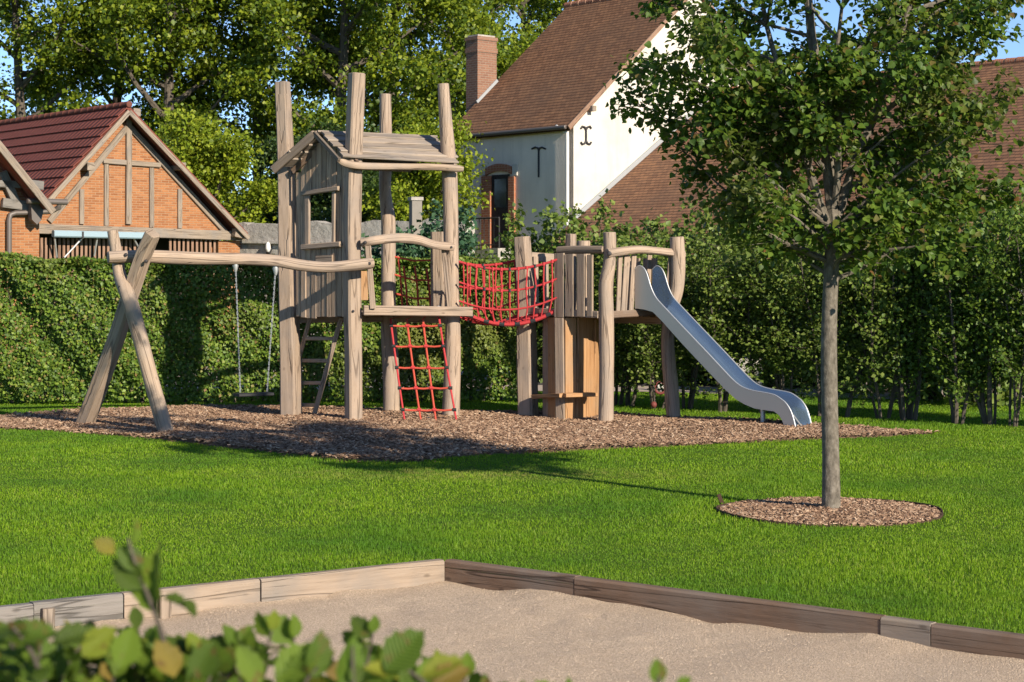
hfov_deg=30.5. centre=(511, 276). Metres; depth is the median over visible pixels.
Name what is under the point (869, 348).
hornbeam
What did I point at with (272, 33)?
plane tree
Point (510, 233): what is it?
shrub
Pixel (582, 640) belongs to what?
sand
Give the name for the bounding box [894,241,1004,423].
hornbeam
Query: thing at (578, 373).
slide platform
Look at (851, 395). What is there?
hornbeam
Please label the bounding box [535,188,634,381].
shrub
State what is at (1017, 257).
hornbeam
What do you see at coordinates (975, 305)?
hornbeam
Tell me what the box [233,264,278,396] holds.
swing
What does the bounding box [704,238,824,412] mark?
hornbeam
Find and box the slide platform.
[514,232,685,420]
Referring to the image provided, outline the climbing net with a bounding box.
[389,316,456,418]
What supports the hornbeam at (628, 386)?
on the ground at (510, 515)
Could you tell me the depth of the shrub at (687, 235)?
29.68 m
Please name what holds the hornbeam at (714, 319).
on the ground at (510, 515)
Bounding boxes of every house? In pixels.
[0,141,67,347]
[454,0,745,276]
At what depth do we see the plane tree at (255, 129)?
74.33 m
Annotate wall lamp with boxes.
[265,242,271,253]
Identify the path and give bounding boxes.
[132,367,1023,401]
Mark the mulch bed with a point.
(556, 449)
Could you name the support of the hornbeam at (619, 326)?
on the ground at (510, 515)
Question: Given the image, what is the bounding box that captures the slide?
[635,265,811,425]
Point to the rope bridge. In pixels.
(515, 320)
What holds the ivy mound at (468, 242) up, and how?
on the ground at (510, 515)
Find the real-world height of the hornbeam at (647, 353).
2.255 m
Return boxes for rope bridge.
[459,259,556,326]
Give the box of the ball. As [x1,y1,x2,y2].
[650,401,656,407]
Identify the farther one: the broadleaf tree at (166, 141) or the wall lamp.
the broadleaf tree at (166, 141)
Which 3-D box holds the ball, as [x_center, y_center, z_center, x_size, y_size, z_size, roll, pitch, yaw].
[1.862,1.678,24.680,0.084,0.085,0.084,0,0,0]
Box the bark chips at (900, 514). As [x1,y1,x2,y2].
[720,496,941,525]
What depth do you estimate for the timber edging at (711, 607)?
9.98 m
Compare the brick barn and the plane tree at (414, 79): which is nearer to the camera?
the brick barn
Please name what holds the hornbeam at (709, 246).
on the ground at (510, 515)
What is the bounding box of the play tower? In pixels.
[271,72,472,418]
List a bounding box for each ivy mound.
[361,225,420,353]
[396,198,485,351]
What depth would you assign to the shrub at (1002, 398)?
25.37 m
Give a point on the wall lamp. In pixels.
(268, 247)
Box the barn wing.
[532,57,1023,324]
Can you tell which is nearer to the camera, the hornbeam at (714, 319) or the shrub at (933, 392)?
the hornbeam at (714, 319)
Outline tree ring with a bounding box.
[716,494,942,526]
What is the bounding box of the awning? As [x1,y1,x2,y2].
[52,230,144,257]
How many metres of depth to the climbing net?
22.78 m
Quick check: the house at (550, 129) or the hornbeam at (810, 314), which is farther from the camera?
the house at (550, 129)
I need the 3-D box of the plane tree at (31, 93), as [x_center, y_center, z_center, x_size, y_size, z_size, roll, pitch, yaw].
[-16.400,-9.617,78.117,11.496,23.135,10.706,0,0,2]
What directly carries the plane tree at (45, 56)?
on the ground at (510, 515)
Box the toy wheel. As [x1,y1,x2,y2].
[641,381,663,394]
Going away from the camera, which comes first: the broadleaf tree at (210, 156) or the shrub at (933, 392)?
the shrub at (933, 392)
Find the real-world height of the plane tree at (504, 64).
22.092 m
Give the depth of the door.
57.48 m
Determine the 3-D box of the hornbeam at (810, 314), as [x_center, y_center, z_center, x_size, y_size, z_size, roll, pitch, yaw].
[3.864,0.624,23.410,1.430,2.341,1.252,0,0,18]
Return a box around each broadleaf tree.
[146,103,277,240]
[157,131,235,207]
[227,127,331,223]
[275,112,395,222]
[362,108,509,249]
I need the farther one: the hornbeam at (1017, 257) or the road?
the road
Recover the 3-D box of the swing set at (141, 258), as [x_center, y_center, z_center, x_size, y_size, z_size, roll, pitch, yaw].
[-3.337,0.687,21.595,3.542,2.457,1.362,0,0,-6]
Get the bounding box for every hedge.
[0,251,516,403]
[0,516,691,681]
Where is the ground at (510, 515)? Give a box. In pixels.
[0,341,1023,633]
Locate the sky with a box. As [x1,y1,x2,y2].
[0,0,1023,201]
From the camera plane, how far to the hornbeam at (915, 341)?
22.75 m
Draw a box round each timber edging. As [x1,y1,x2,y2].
[0,559,443,628]
[444,559,1023,658]
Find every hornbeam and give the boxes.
[538,250,630,387]
[596,223,670,404]
[601,243,699,409]
[614,246,688,407]
[659,230,744,409]
[686,247,778,412]
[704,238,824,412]
[728,244,820,404]
[765,245,874,416]
[785,223,901,417]
[808,202,942,419]
[855,217,974,420]
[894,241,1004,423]
[910,182,1023,425]
[966,210,1023,426]
[1013,254,1023,331]
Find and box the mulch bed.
[0,406,927,461]
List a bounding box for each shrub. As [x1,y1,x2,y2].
[425,199,591,382]
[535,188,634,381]
[553,203,689,383]
[622,200,760,386]
[662,197,810,386]
[721,211,840,388]
[787,240,911,394]
[851,184,974,400]
[920,175,1023,408]
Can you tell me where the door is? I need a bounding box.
[492,174,509,247]
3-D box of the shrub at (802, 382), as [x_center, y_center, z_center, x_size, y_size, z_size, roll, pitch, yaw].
[4.663,0.262,29.899,2.804,3.166,2.849,0,0,0]
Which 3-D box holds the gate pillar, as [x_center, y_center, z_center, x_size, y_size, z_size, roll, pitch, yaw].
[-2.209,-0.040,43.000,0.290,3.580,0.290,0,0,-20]
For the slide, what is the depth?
22.37 m
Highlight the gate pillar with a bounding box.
[408,197,423,248]
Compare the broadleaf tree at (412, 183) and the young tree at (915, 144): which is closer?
the young tree at (915, 144)
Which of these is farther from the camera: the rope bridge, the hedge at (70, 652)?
the rope bridge
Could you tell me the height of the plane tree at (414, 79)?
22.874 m
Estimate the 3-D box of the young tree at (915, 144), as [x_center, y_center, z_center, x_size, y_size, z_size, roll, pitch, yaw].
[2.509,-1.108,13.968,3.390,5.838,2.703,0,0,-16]
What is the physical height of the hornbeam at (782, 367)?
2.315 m
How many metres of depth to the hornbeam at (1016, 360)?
21.69 m
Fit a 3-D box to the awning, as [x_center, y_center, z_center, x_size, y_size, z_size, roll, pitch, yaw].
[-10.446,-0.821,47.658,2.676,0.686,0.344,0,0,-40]
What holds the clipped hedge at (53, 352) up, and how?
on the ground at (510, 515)
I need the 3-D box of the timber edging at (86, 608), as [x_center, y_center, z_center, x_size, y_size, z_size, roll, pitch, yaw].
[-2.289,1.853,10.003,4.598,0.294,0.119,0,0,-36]
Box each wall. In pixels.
[232,219,474,343]
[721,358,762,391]
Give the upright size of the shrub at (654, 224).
3.063 m
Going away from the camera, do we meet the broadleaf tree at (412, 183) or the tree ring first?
the tree ring
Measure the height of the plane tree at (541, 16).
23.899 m
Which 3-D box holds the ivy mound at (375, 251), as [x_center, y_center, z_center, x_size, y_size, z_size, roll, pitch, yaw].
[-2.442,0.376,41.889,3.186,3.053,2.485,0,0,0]
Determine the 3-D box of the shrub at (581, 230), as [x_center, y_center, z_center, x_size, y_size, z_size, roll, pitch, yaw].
[1.989,0.297,30.974,2.004,3.102,2.721,0,0,29]
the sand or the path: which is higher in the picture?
the path
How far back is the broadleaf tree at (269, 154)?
62.35 m
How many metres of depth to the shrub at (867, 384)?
28.16 m
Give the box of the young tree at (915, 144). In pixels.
[603,0,1023,508]
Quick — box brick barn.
[0,101,249,341]
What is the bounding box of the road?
[173,377,799,387]
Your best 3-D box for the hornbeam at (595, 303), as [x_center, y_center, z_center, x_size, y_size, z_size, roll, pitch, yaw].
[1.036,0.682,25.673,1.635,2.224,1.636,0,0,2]
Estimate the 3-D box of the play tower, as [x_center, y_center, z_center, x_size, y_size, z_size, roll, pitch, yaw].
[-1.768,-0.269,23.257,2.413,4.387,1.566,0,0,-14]
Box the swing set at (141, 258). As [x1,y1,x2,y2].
[75,229,374,430]
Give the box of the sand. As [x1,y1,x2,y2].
[49,583,1022,681]
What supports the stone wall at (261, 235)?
on the ground at (510, 515)
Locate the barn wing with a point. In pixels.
(640, 187)
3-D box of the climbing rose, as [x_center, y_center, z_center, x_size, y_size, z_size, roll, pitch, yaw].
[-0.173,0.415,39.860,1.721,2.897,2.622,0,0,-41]
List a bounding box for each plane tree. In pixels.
[0,0,144,119]
[0,0,249,200]
[24,0,293,240]
[124,0,401,207]
[214,0,486,219]
[287,0,512,179]
[364,0,545,138]
[445,0,576,118]
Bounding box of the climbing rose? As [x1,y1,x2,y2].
[463,231,538,355]
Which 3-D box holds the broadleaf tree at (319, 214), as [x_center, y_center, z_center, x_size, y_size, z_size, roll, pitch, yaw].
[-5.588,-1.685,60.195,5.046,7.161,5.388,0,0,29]
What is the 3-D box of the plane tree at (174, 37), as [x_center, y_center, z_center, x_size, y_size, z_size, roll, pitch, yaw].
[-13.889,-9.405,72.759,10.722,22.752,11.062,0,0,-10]
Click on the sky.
(1015, 49)
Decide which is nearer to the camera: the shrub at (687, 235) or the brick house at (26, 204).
the shrub at (687, 235)

